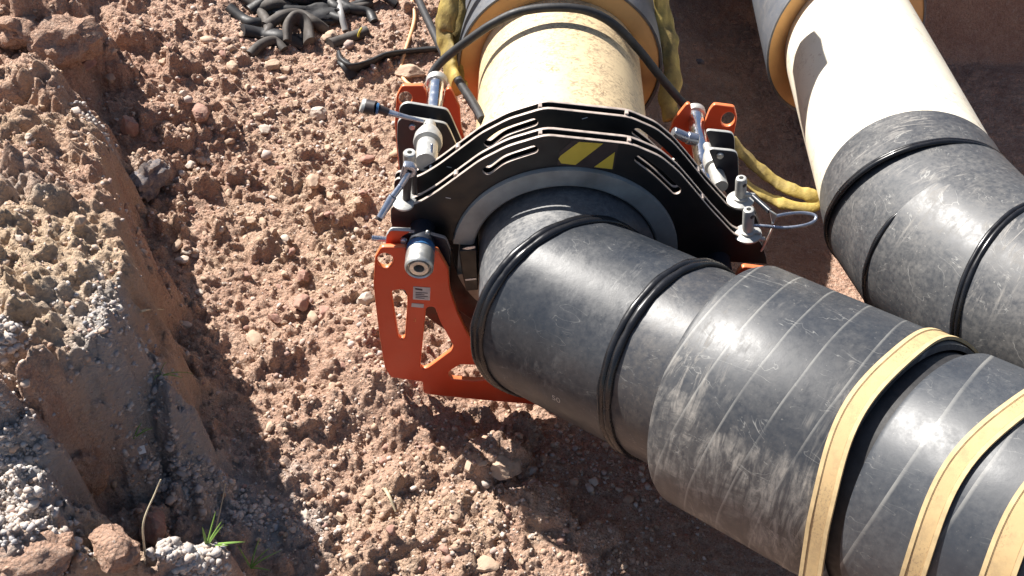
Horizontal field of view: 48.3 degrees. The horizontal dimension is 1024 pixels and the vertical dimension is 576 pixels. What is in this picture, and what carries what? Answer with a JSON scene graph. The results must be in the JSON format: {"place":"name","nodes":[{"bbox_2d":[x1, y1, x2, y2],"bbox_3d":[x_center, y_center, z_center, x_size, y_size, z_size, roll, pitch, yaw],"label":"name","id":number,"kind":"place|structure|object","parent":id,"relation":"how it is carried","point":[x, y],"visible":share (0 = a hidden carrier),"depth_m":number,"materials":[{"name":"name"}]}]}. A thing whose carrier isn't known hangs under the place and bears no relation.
{"place":"outdoors","nodes":[
{"label":"outdoors","id":0,"kind":"place"},
{"bbox_2d":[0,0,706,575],"bbox_3d":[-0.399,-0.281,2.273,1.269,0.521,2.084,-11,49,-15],"label":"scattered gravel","id":1,"kind":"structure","parent":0,"point":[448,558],"depth_m":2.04,"materials":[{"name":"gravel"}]},
{"bbox_2d":[0,0,1023,575],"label":"trench soil","id":2,"kind":"structure","parent":0,"point":[978,44],"depth_m":2.09,"materials":[{"name":"soil"}]},
{"bbox_2d":[0,15,39,48],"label":"clay clod","id":3,"kind":"object","parent":2,"relation":"on","point":[15,32],"visible":0.83,"depth_m":2.33,"materials":[{"name":"soil"}]},
{"bbox_2d":[15,234,25,243],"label":"loose stone","id":4,"kind":"object","parent":2,"relation":"on","point":[19,239],"visible":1,"depth_m":1.75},
{"bbox_2d":[22,233,28,241],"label":"loose stone","id":5,"kind":"object","parent":2,"relation":"on","point":[25,236],"visible":1,"depth_m":1.75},
{"bbox_2d":[25,133,32,139],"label":"loose stone","id":6,"kind":"object","parent":2,"relation":"on","point":[28,136],"visible":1,"depth_m":2.01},
{"bbox_2d":[0,530,73,575],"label":"clay clod","id":7,"kind":"object","parent":2,"relation":"on","point":[47,553],"visible":0.96,"depth_m":1.47,"materials":[{"name":"soil"}]},
{"bbox_2d":[27,12,103,69],"bbox_3d":[-0.935,-0.512,2.389,0.159,0.113,0.116,-24,53,-25],"label":"clay clod","id":8,"kind":"object","parent":2,"relation":"on","point":[66,39],"visible":0.85,"depth_m":2.35,"materials":[{"name":"soil"}]},
{"bbox_2d":[74,215,86,226],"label":"loose stone","id":9,"kind":"object","parent":2,"relation":"on","point":[80,220],"visible":1,"depth_m":1.79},
{"bbox_2d":[82,58,96,70],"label":"reddish rock","id":10,"kind":"object","parent":2,"relation":"on","point":[88,64],"visible":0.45,"depth_m":2.46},
{"bbox_2d":[72,451,109,495],"bbox_3d":[-0.640,0.277,1.710,0.068,0.107,0.046,-21,52,-23],"label":"clay clod","id":11,"kind":"object","parent":2,"relation":"on","point":[92,468],"visible":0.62,"depth_m":1.69,"materials":[{"name":"soil"}]},
{"bbox_2d":[103,73,114,83],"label":"loose stone","id":12,"kind":"object","parent":2,"relation":"on","point":[109,77],"visible":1,"depth_m":2.51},
{"bbox_2d":[88,524,140,572],"bbox_3d":[-0.541,0.353,1.560,0.062,0.058,0.080,-17,50,-20],"label":"clay clod","id":13,"kind":"object","parent":2,"relation":"on","point":[116,548],"visible":1,"depth_m":1.54,"materials":[{"name":"soil"}]},
{"bbox_2d":[120,114,139,136],"bbox_3d":[-0.818,-0.347,2.442,0.041,0.052,0.039,6,46,0],"label":"reddish rock","id":14,"kind":"object","parent":2,"relation":"on","point":[129,125],"visible":1,"depth_m":2.43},
{"bbox_2d":[133,422,151,438],"bbox_3d":[-0.575,0.219,1.769,0.036,0.026,0.016,-14,49,-18],"label":"grass tuft","id":15,"kind":"object","parent":2,"relation":"on","point":[140,432],"visible":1,"depth_m":1.77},
{"bbox_2d":[129,159,172,201],"bbox_3d":[-0.748,-0.231,2.360,0.078,0.074,0.121,6,46,0],"label":"dark clod","id":16,"kind":"object","parent":2,"relation":"on","point":[150,178],"visible":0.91,"depth_m":2.34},
{"bbox_2d":[142,479,160,554],"bbox_3d":[-0.499,0.316,1.575,0.009,0.101,0.066,19,48,12],"label":"dry stalk","id":17,"kind":"object","parent":2,"relation":"on","point":[143,538],"visible":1,"depth_m":1.57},
{"bbox_2d":[138,509,166,544],"bbox_3d":[-0.554,0.365,1.756,0.042,0.052,0.061,-12,49,-16],"label":"clay clod","id":18,"kind":"object","parent":2,"relation":"on","point":[155,527],"visible":0.91,"depth_m":1.74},
{"bbox_2d":[0,86,342,575],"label":"grey gravel","id":19,"kind":"structure","parent":2,"relation":"on","point":[203,558],"depth_m":1.63,"materials":[{"name":"gravel"}]},
{"bbox_2d":[202,512,241,546],"bbox_3d":[-0.413,0.349,1.624,0.053,0.062,0.038,31,51,22],"label":"grass tuft","id":20,"kind":"object","parent":19,"relation":"on","point":[208,540],"visible":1,"depth_m":1.64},
{"bbox_2d":[154,362,192,378],"bbox_3d":[-0.528,0.131,1.775,0.056,0.030,0.018,-1,47,-7],"label":"grass tuft","id":21,"kind":"object","parent":2,"relation":"on","point":[171,372],"visible":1,"depth_m":1.78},
{"bbox_2d":[172,239,182,251],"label":"loose stone","id":22,"kind":"object","parent":2,"relation":"on","point":[177,245],"visible":1,"depth_m":2.28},
{"bbox_2d":[175,255,189,262],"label":"loose stone","id":23,"kind":"object","parent":2,"relation":"on","point":[183,259],"visible":1,"depth_m":2.26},
{"bbox_2d":[179,90,187,96],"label":"loose stone","id":24,"kind":"object","parent":2,"relation":"on","point":[184,93],"visible":0.93,"depth_m":2.56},
{"bbox_2d":[181,320,191,328],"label":"loose stone","id":25,"kind":"object","parent":2,"relation":"on","point":[187,324],"visible":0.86,"depth_m":2.12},
{"bbox_2d":[185,160,195,168],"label":"loose stone","id":26,"kind":"object","parent":2,"relation":"on","point":[189,164],"visible":1,"depth_m":2.44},
{"bbox_2d":[187,206,195,212],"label":"loose stone","id":27,"kind":"object","parent":2,"relation":"on","point":[191,209],"visible":1,"depth_m":2.36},
{"bbox_2d":[195,288,204,296],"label":"loose stone","id":28,"kind":"object","parent":2,"relation":"on","point":[199,292],"visible":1,"depth_m":2.21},
{"bbox_2d":[192,103,209,122],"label":"reddish rock","id":29,"kind":"object","parent":2,"relation":"on","point":[201,112],"visible":1,"depth_m":2.49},
{"bbox_2d":[212,483,225,542],"bbox_3d":[-0.465,0.359,1.810,0.003,0.086,0.064,17,47,11],"label":"dry stalk","id":30,"kind":"object","parent":2,"relation":"on","point":[219,512],"visible":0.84,"depth_m":1.81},
{"bbox_2d":[219,50,225,58],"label":"loose stone","id":31,"kind":"object","parent":2,"relation":"on","point":[222,53],"visible":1,"depth_m":2.70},
{"bbox_2d":[225,189,232,197],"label":"loose stone","id":32,"kind":"object","parent":2,"relation":"on","point":[228,192],"visible":1,"depth_m":2.43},
{"bbox_2d":[224,138,234,143],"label":"loose stone","id":33,"kind":"object","parent":2,"relation":"on","point":[229,141],"visible":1,"depth_m":2.51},
{"bbox_2d":[226,45,235,51],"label":"loose stone","id":34,"kind":"object","parent":2,"relation":"on","point":[231,48],"visible":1,"depth_m":2.73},
{"bbox_2d":[226,60,237,71],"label":"tan rock","id":35,"kind":"object","parent":2,"relation":"on","point":[231,65],"visible":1,"depth_m":2.68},
{"bbox_2d":[246,216,255,223],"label":"loose stone","id":36,"kind":"object","parent":2,"relation":"on","point":[250,219],"visible":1,"depth_m":2.37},
{"bbox_2d":[246,330,262,350],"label":"tan rock","id":37,"kind":"object","parent":2,"relation":"on","point":[254,338],"visible":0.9,"depth_m":2.15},
{"bbox_2d":[240,0,273,37],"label":"hose scrap","id":38,"kind":"object","parent":2,"relation":"on","point":[262,14],"visible":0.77,"depth_m":2.85,"materials":[{"name":"black rubber"}]},
{"bbox_2d":[225,4,261,26],"bbox_3d":[-0.665,-0.671,2.860,0.115,0.057,0.058,12,47,6],"label":"hose scrap","id":39,"kind":"object","parent":38,"relation":"on","point":[235,12],"visible":0.67,"depth_m":2.85,"materials":[{"name":"black rubber"}]},
{"bbox_2d":[237,538,278,570],"bbox_3d":[-0.400,0.422,1.817,0.063,0.045,0.043,23,49,16],"label":"grass tuft","id":40,"kind":"object","parent":2,"relation":"on","point":[251,565],"visible":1,"depth_m":1.82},
{"bbox_2d":[252,112,263,119],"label":"loose stone","id":41,"kind":"object","parent":2,"relation":"on","point":[258,116],"visible":1,"depth_m":2.60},
{"bbox_2d":[258,217,265,224],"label":"loose stone","id":42,"kind":"object","parent":2,"relation":"on","point":[261,220],"visible":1,"depth_m":2.39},
{"bbox_2d":[259,124,270,133],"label":"loose stone","id":43,"kind":"object","parent":2,"relation":"on","point":[264,129],"visible":1,"depth_m":2.58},
{"bbox_2d":[245,36,287,56],"bbox_3d":[-0.603,-0.585,2.780,0.108,0.049,0.050,-32,57,-30],"label":"hose scrap","id":44,"kind":"object","parent":2,"relation":"on","point":[256,48],"visible":0.99,"depth_m":2.77,"materials":[{"name":"black rubber"}]},
{"bbox_2d":[262,497,270,505],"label":"loose stone","id":45,"kind":"object","parent":2,"relation":"on","point":[266,500],"visible":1,"depth_m":1.93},
{"bbox_2d":[265,421,273,432],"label":"loose stone","id":46,"kind":"object","parent":2,"relation":"on","point":[269,426],"visible":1,"depth_m":2.03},
{"bbox_2d":[240,24,302,50],"bbox_3d":[-0.594,-0.620,2.821,0.158,0.063,0.059,6,46,0],"label":"hose scrap","id":47,"kind":"object","parent":2,"relation":"on","point":[251,31],"visible":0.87,"depth_m":2.81,"materials":[{"name":"black rubber"}]},
{"bbox_2d":[263,59,280,70],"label":"tan rock","id":48,"kind":"object","parent":2,"relation":"on","point":[273,64],"visible":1,"depth_m":2.73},
{"bbox_2d":[259,0,290,10],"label":"hose scrap","id":49,"kind":"object","parent":2,"relation":"on","point":[267,5],"visible":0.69,"depth_m":2.87,"materials":[{"name":"black rubber"}]},
{"bbox_2d":[268,314,281,323],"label":"loose stone","id":50,"kind":"object","parent":2,"relation":"on","point":[275,318],"visible":1,"depth_m":2.20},
{"bbox_2d":[272,331,280,339],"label":"loose stone","id":51,"kind":"object","parent":2,"relation":"on","point":[276,334],"visible":1,"depth_m":2.13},
{"bbox_2d":[281,234,289,241],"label":"loose stone","id":52,"kind":"object","parent":2,"relation":"on","point":[285,237],"visible":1,"depth_m":2.35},
{"bbox_2d":[280,66,291,73],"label":"loose stone","id":53,"kind":"object","parent":2,"relation":"on","point":[285,69],"visible":1,"depth_m":2.73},
{"bbox_2d":[288,247,295,256],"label":"loose stone","id":54,"kind":"object","parent":2,"relation":"on","point":[291,251],"visible":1,"depth_m":2.32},
{"bbox_2d":[261,8,328,33],"bbox_3d":[-0.548,-0.669,2.874,0.167,0.056,0.072,-9,48,-14],"label":"hose scrap","id":55,"kind":"object","parent":2,"relation":"on","point":[279,17],"visible":0.77,"depth_m":2.86,"materials":[{"name":"black rubber"}]},
{"bbox_2d":[282,10,314,45],"bbox_3d":[-0.535,-0.642,2.833,0.082,0.068,0.089,-9,48,-13],"label":"hose scrap","id":56,"kind":"object","parent":2,"relation":"on","point":[301,20],"visible":0.98,"depth_m":2.82,"materials":[{"name":"black rubber"}]},
{"bbox_2d":[293,294,309,310],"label":"loose stone","id":57,"kind":"object","parent":2,"relation":"on","point":[301,301],"visible":1,"depth_m":2.21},
{"bbox_2d":[297,270,308,280],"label":"loose stone","id":58,"kind":"object","parent":2,"relation":"on","point":[303,275],"visible":1,"depth_m":2.28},
{"bbox_2d":[298,194,307,199],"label":"loose stone","id":59,"kind":"object","parent":2,"relation":"on","point":[304,196],"visible":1,"depth_m":2.47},
{"bbox_2d":[301,508,309,520],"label":"pale rock","id":60,"kind":"object","parent":2,"relation":"on","point":[305,513],"visible":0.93,"depth_m":1.94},
{"bbox_2d":[304,206,313,213],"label":"loose stone","id":61,"kind":"object","parent":2,"relation":"on","point":[309,209],"visible":1,"depth_m":2.41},
{"bbox_2d":[306,174,319,188],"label":"tan rock","id":62,"kind":"object","parent":2,"relation":"on","point":[312,180],"visible":1,"depth_m":2.47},
{"bbox_2d":[307,310,318,322],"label":"loose stone","id":63,"kind":"object","parent":2,"relation":"on","point":[312,316],"visible":1,"depth_m":2.19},
{"bbox_2d":[299,2,335,23],"bbox_3d":[-0.512,-0.697,2.910,0.158,0.037,0.089,6,46,0],"label":"rubber lump","id":64,"kind":"object","parent":2,"relation":"on","point":[321,10],"visible":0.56,"depth_m":2.91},
{"bbox_2d":[281,5,339,24],"bbox_3d":[-0.528,-0.705,2.911,0.198,0.044,0.050,3,46,-2],"label":"hose scrap","id":65,"kind":"object","parent":64,"relation":"on","point":[334,16],"visible":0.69,"depth_m":2.90,"materials":[{"name":"black rubber"}]},
{"bbox_2d":[309,106,326,120],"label":"pale rock","id":66,"kind":"object","parent":2,"relation":"on","point":[318,112],"visible":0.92,"depth_m":2.66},
{"bbox_2d":[319,305,328,317],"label":"loose stone","id":67,"kind":"object","parent":2,"relation":"on","point":[323,309],"visible":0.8,"depth_m":2.21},
{"bbox_2d":[321,34,331,41],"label":"loose stone","id":68,"kind":"object","parent":2,"relation":"on","point":[324,37],"visible":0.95,"depth_m":2.84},
{"bbox_2d":[324,211,333,217],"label":"loose stone","id":69,"kind":"object","parent":2,"relation":"on","point":[327,213],"visible":1,"depth_m":2.41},
{"bbox_2d":[324,29,337,36],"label":"loose stone","id":70,"kind":"object","parent":2,"relation":"on","point":[332,33],"visible":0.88,"depth_m":2.85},
{"bbox_2d":[327,191,334,199],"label":"loose stone","id":71,"kind":"object","parent":2,"relation":"on","point":[331,194],"visible":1,"depth_m":2.47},
{"bbox_2d":[328,380,335,389],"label":"loose stone","id":72,"kind":"object","parent":2,"relation":"on","point":[332,384],"visible":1,"depth_m":2.10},
{"bbox_2d":[325,0,349,7],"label":"hose scrap","id":73,"kind":"object","parent":2,"relation":"on","point":[333,3],"visible":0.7,"depth_m":2.92,"materials":[{"name":"black rubber"}]},
{"bbox_2d":[335,511,344,521],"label":"loose stone","id":74,"kind":"object","parent":2,"relation":"on","point":[340,517],"visible":1,"depth_m":1.95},
{"bbox_2d":[337,0,348,31],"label":"hose scrap","id":75,"kind":"object","parent":2,"relation":"on","point":[343,22],"visible":1,"depth_m":2.90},
{"bbox_2d":[337,57,356,79],"bbox_3d":[-0.407,-0.543,2.785,0.033,0.031,0.084,-21,52,-23],"label":"rubber strip","id":76,"kind":"object","parent":2,"relation":"on","point":[350,74],"visible":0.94,"depth_m":2.77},
{"bbox_2d":[325,26,369,48],"bbox_3d":[-0.412,-0.628,2.862,0.121,0.041,0.038,-28,55,-28],"label":"tube offcut","id":77,"kind":"object","parent":2,"relation":"on","point":[361,33],"visible":0.97,"depth_m":2.86,"materials":[{"name":"black rubber"}]},
{"bbox_2d":[353,197,359,204],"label":"loose stone","id":78,"kind":"object","parent":2,"relation":"on","point":[356,200],"visible":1,"depth_m":2.47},
{"bbox_2d":[336,0,378,23],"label":"hose scrap","id":79,"kind":"object","parent":2,"relation":"on","point":[369,14],"visible":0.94,"depth_m":2.93,"materials":[{"name":"black rubber"}]},
{"bbox_2d":[334,0,398,14],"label":"hose scrap","id":80,"kind":"object","parent":79,"relation":"on","point":[392,3],"visible":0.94,"depth_m":2.95,"materials":[{"name":"black rubber"}]},
{"bbox_2d":[343,1,373,7],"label":"hose scrap","id":81,"kind":"object","parent":2,"relation":"on","point":[369,4],"visible":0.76,"depth_m":2.95,"materials":[{"name":"black rubber"}]},
{"bbox_2d":[356,291,374,305],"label":"loose stone","id":82,"kind":"object","parent":2,"relation":"on","point":[366,298],"visible":0.96,"depth_m":2.25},
{"bbox_2d":[360,154,374,162],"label":"loose stone","id":83,"kind":"object","parent":2,"relation":"on","point":[367,158],"visible":1,"depth_m":2.60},
{"bbox_2d":[363,485,374,496],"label":"loose stone","id":84,"kind":"object","parent":2,"relation":"on","point":[368,492],"visible":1,"depth_m":1.99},
{"bbox_2d":[378,456,386,464],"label":"loose stone","id":85,"kind":"object","parent":2,"relation":"on","point":[382,460],"visible":1,"depth_m":2.04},
{"bbox_2d":[336,46,437,71],"bbox_3d":[-0.299,-0.574,2.833,0.270,0.056,0.083,-13,49,-17],"label":"rubber strip","id":86,"kind":"object","parent":2,"relation":"on","point":[359,66],"visible":0.91,"depth_m":2.81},
{"bbox_2d":[383,487,395,511],"bbox_3d":[-0.211,0.367,1.978,0.007,0.018,0.044,-18,51,-21],"label":"broken stick","id":87,"kind":"object","parent":2,"relation":"on","point":[385,489],"visible":1,"depth_m":1.97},
{"bbox_2d":[385,525,395,535],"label":"loose stone","id":88,"kind":"object","parent":2,"relation":"on","point":[390,529],"visible":1,"depth_m":1.90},
{"bbox_2d":[399,0,415,82],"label":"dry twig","id":89,"kind":"object","parent":2,"relation":"on","point":[404,80],"visible":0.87,"depth_m":2.89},
{"bbox_2d":[395,64,425,78],"bbox_3d":[-0.253,-0.535,2.819,0.074,0.039,0.054,-13,49,-17],"label":"flat rock","id":90,"kind":"object","parent":2,"relation":"on","point":[407,71],"visible":0.99,"depth_m":2.81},
{"bbox_2d":[439,545,449,554],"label":"loose stone","id":91,"kind":"object","parent":2,"relation":"on","point":[444,549],"visible":1,"depth_m":1.90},
{"bbox_2d":[449,512,459,521],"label":"loose stone","id":92,"kind":"object","parent":2,"relation":"on","point":[453,517],"visible":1,"depth_m":1.94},
{"bbox_2d":[465,459,473,471],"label":"loose stone","id":93,"kind":"object","parent":2,"relation":"on","point":[469,467],"visible":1,"depth_m":1.98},
{"bbox_2d":[478,460,488,466],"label":"loose stone","id":94,"kind":"object","parent":2,"relation":"on","point":[484,463],"visible":1,"depth_m":1.97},
{"bbox_2d":[476,555,499,572],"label":"loose stone","id":95,"kind":"object","parent":2,"relation":"on","point":[489,564],"visible":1,"depth_m":1.90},
{"bbox_2d":[490,454,521,479],"bbox_3d":[-0.010,0.311,1.997,0.055,0.034,0.052,6,46,0],"label":"tan rock","id":96,"kind":"object","parent":2,"relation":"on","point":[503,467],"visible":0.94,"depth_m":1.98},
{"bbox_2d":[556,536,566,544],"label":"loose stone","id":97,"kind":"object","parent":2,"relation":"on","point":[561,540],"visible":1,"depth_m":1.94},
{"bbox_2d":[359,71,817,403],"bbox_3d":[0.106,-0.136,2.039,0.761,0.588,0.499,3,46,-2],"label":"pipe clamp","id":98,"kind":"object","parent":2,"relation":"on","point":[454,189],"visible":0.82,"depth_m":1.84,"materials":[{"name":"black metal"}]},
{"bbox_2d":[425,3,686,107],"bbox_3d":[0.102,-0.430,2.128,0.524,0.210,0.053,4,46,-1],"label":"hydraulic hose","id":99,"kind":"object","parent":98,"relation":"attached to","point":[599,15],"visible":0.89,"depth_m":2.10,"materials":[{"name":"black rubber"}]},
{"bbox_2d":[457,0,662,257],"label":"cream pipe","id":100,"kind":"object","parent":98,"relation":"attached to","point":[517,62],"visible":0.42,"depth_m":2.07,"materials":[{"name":"beige plastic"}]},
{"bbox_2d":[435,0,460,94],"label":"lifting sling","id":101,"kind":"object","parent":100,"relation":"hanging from","point":[446,17],"visible":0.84,"depth_m":2.20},
{"bbox_2d":[415,0,484,123],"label":"hydraulic hose","id":102,"kind":"object","parent":100,"relation":"attached to","point":[469,97],"visible":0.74,"depth_m":2.16,"materials":[{"name":"black rubber"}]},
{"bbox_2d":[452,0,467,95],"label":"lifting sling","id":103,"kind":"object","parent":100,"relation":"hanging from","point":[459,21],"visible":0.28,"depth_m":2.23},
{"bbox_2d":[653,0,682,121],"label":"lifting sling","id":104,"kind":"object","parent":100,"relation":"hanging from","point":[669,38],"visible":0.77,"depth_m":2.24,"materials":[{"name":"fabric"}]},
{"bbox_2d":[470,186,1023,575],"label":"black pipe","id":105,"kind":"object","parent":98,"relation":"attached to","point":[712,393],"visible":0.97,"depth_m":1.50,"materials":[{"name":"plastic"}]},
{"bbox_2d":[799,328,978,575],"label":"lashing strap","id":106,"kind":"object","parent":105,"relation":"attached to","point":[881,374],"visible":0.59,"depth_m":1.40,"materials":[{"name":"fabric"}]},
{"bbox_2d":[899,389,1023,575],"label":"lashing strap","id":107,"kind":"object","parent":105,"relation":"attached to","point":[977,442],"visible":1,"depth_m":1.32,"materials":[{"name":"fabric"}]},
{"bbox_2d":[979,482,1023,575],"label":"lashing strap","id":108,"kind":"object","parent":105,"relation":"attached to","point":[1004,556],"visible":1,"depth_m":1.27,"materials":[{"name":"fabric"}]},
{"bbox_2d":[734,136,819,212],"bbox_3d":[0.492,-0.207,2.171,0.208,0.076,0.076,27,50,19],"label":"lifting sling","id":109,"kind":"object","parent":98,"relation":"attached to","point":[809,196],"visible":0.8,"depth_m":2.18,"materials":[{"name":"fabric"}]},
{"bbox_2d":[589,477,598,485],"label":"loose stone","id":110,"kind":"object","parent":2,"relation":"on","point":[593,481],"visible":1,"depth_m":2.04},
{"bbox_2d":[752,0,986,204],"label":"cream pipe","id":111,"kind":"object","parent":2,"relation":"on","point":[840,73],"visible":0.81,"depth_m":2.28,"materials":[{"name":"beige plastic"}]},
{"bbox_2d":[820,110,1023,367],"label":"black pipe bend","id":112,"kind":"object","parent":111,"relation":"attached to","point":[923,225],"visible":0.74,"depth_m":1.77,"materials":[{"name":"plastic"}]},
{"bbox_3d":[-0.473,-0.750,2.978,0.122,0.038,0.096,6,46,0],"label":"rubber lump","id":113,"kind":"object","parent":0,"visible":0},
{"bbox_3d":[-0.519,-0.772,2.960,0.161,0.048,0.112,6,46,0],"label":"hose scrap","id":114,"kind":"object","parent":113,"relation":"on","visible":0},
{"bbox_2d":[286,0,335,5],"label":"hose scrap","id":115,"kind":"object","parent":114,"relation":"on","point":[302,2],"visible":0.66,"depth_m":2.92,"materials":[{"name":"black rubber"}]},
{"bbox_3d":[-0.554,-0.761,2.978,0.098,0.028,0.064,6,46,0],"label":"hose scrap","id":116,"kind":"object","parent":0,"visible":0},
{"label":"hose scrap","id":117,"kind":"object","parent":116,"relation":"on","visible":0},
{"bbox_2d":[246,0,263,13],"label":"hose scrap","id":118,"kind":"object","parent":117,"relation":"on","point":[253,6],"visible":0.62,"depth_m":2.87,"materials":[{"name":"black rubber"}]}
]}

